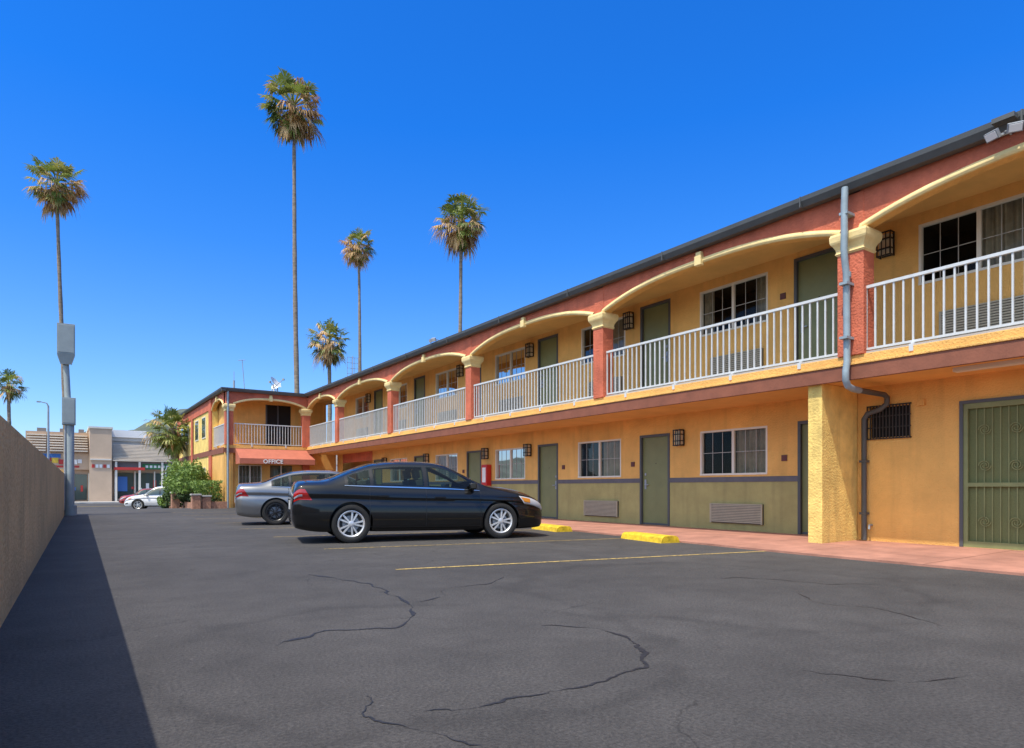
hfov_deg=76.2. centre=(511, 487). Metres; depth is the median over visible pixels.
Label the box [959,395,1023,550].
security gate door
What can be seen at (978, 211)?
window frames
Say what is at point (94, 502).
street pavement
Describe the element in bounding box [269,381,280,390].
satellite dish
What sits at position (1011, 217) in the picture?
curtains
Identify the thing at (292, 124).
palm tree
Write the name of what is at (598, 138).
sky
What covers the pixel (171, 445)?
palm tree
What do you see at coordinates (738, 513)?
ac grilles
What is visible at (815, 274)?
doors
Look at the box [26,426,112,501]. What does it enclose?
building
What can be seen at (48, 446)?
street lamp
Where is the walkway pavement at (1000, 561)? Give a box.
[541,518,1023,575]
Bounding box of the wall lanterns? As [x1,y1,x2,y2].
[365,229,894,462]
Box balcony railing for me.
[213,246,1023,447]
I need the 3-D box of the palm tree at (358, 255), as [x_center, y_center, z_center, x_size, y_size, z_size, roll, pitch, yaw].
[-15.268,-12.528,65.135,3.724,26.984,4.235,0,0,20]
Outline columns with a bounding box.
[215,190,873,507]
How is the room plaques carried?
attached to the walls at (913, 490)
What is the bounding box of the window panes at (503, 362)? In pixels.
[357,349,524,480]
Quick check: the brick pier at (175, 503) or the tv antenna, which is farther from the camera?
the tv antenna
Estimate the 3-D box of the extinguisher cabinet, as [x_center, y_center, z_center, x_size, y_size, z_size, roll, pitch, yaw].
[-0.875,-0.415,22.160,0.195,0.750,0.330,0,0,-34]
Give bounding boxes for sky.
[0,0,1023,441]
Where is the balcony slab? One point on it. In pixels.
(784, 395)
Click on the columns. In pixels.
(861, 264)
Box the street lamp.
[37,401,49,459]
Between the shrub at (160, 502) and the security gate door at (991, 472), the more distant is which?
the shrub at (160, 502)
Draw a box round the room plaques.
[462,292,786,472]
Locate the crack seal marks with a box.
[278,574,968,744]
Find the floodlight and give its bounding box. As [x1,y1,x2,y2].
[429,111,1023,342]
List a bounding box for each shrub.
[157,495,169,507]
[160,458,190,507]
[168,458,210,507]
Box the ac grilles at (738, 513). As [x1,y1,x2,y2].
[360,295,1023,524]
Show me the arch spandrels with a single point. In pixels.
(880, 196)
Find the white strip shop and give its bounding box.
[112,430,336,500]
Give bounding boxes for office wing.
[177,391,331,501]
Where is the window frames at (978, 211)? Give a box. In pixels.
[238,193,1023,483]
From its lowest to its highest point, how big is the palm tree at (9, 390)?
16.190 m
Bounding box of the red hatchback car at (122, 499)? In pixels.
[119,488,152,502]
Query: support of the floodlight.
on the gutters
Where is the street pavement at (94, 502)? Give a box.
[75,501,118,503]
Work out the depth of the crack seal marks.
3.56 m
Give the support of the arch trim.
on the columns
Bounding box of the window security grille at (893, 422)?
[867,402,911,439]
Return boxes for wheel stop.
[532,523,572,531]
[621,532,679,542]
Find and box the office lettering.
[263,459,282,463]
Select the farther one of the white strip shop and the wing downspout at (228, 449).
the white strip shop
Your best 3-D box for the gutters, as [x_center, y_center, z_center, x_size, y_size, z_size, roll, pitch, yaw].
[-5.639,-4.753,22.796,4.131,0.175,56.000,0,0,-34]
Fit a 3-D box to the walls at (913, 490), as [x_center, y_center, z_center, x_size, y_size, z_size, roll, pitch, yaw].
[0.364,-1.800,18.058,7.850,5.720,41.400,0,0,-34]
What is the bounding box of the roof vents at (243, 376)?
[233,360,244,388]
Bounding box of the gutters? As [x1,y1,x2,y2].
[179,109,1023,416]
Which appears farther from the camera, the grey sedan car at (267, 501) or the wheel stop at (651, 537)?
the grey sedan car at (267, 501)
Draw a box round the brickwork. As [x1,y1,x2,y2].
[169,501,226,508]
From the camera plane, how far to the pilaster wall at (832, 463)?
11.03 m
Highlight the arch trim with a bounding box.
[211,142,1023,415]
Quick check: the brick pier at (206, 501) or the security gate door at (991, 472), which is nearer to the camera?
the security gate door at (991, 472)
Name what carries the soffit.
on the walls at (913, 490)
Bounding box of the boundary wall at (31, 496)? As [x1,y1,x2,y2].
[0,415,63,626]
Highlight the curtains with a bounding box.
[239,198,1023,483]
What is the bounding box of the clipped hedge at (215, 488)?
[189,480,222,501]
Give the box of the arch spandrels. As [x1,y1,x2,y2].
[212,129,1023,410]
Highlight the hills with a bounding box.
[84,409,185,434]
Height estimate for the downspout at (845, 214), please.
5.624 m
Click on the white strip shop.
(136, 467)
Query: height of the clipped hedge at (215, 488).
1.447 m
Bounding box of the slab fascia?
[306,327,1023,453]
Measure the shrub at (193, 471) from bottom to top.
2.875 m
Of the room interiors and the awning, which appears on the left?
the awning
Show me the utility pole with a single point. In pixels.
(66, 344)
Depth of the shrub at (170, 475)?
35.92 m
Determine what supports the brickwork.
on the ground
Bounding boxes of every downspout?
[227,391,228,507]
[839,186,889,539]
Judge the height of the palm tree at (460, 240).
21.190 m
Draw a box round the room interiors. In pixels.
[581,212,975,475]
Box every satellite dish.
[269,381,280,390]
[271,377,284,390]
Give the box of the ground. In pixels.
[0,503,1023,747]
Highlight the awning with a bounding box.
[236,448,314,464]
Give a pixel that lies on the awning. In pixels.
(259, 456)
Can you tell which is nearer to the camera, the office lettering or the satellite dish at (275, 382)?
the office lettering
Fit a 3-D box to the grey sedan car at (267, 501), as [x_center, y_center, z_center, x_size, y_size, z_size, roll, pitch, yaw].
[-5.168,0.235,18.205,4.727,1.450,2.054,0,0,-23]
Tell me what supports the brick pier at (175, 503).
on the ground
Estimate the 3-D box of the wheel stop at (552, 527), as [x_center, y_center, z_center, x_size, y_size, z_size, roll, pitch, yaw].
[0.894,0.900,14.847,0.400,0.120,1.240,0,0,-24]
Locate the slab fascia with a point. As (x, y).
(994, 346)
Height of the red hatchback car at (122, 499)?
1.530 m
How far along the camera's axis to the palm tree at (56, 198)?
49.85 m
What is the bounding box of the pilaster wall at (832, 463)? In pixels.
[808,384,856,542]
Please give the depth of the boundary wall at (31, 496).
6.21 m
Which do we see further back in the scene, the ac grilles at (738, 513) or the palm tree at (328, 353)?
the palm tree at (328, 353)
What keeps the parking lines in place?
on the ground
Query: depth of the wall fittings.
9.16 m
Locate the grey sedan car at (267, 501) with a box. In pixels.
[234,470,355,524]
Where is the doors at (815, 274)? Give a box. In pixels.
[266,247,837,534]
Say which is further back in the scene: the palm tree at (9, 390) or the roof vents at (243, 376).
the palm tree at (9, 390)
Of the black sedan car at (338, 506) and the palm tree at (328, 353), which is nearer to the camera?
the black sedan car at (338, 506)
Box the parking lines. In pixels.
[187,512,762,569]
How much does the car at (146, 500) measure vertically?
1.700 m
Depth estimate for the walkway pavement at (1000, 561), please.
10.07 m
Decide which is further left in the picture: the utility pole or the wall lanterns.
the utility pole
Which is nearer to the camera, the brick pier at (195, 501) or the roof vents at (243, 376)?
the brick pier at (195, 501)
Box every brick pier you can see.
[170,492,179,507]
[190,494,201,508]
[201,495,211,508]
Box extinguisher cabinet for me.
[481,464,490,485]
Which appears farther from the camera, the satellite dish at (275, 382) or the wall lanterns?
the satellite dish at (275, 382)
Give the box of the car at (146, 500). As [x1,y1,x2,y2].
[124,486,164,508]
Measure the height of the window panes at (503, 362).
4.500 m
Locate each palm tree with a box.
[0,368,29,423]
[23,154,91,468]
[141,404,189,468]
[257,67,327,392]
[306,318,349,442]
[338,227,375,371]
[428,193,490,331]
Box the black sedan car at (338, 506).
[288,461,541,542]
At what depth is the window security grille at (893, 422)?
10.99 m
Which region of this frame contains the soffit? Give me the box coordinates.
[323,157,1023,399]
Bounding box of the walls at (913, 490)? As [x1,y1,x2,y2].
[233,180,1023,550]
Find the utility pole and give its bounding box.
[57,322,76,515]
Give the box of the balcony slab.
[308,324,1023,454]
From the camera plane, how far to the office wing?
34.82 m
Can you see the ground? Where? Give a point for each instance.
(132, 627)
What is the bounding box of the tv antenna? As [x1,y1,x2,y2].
[347,356,357,375]

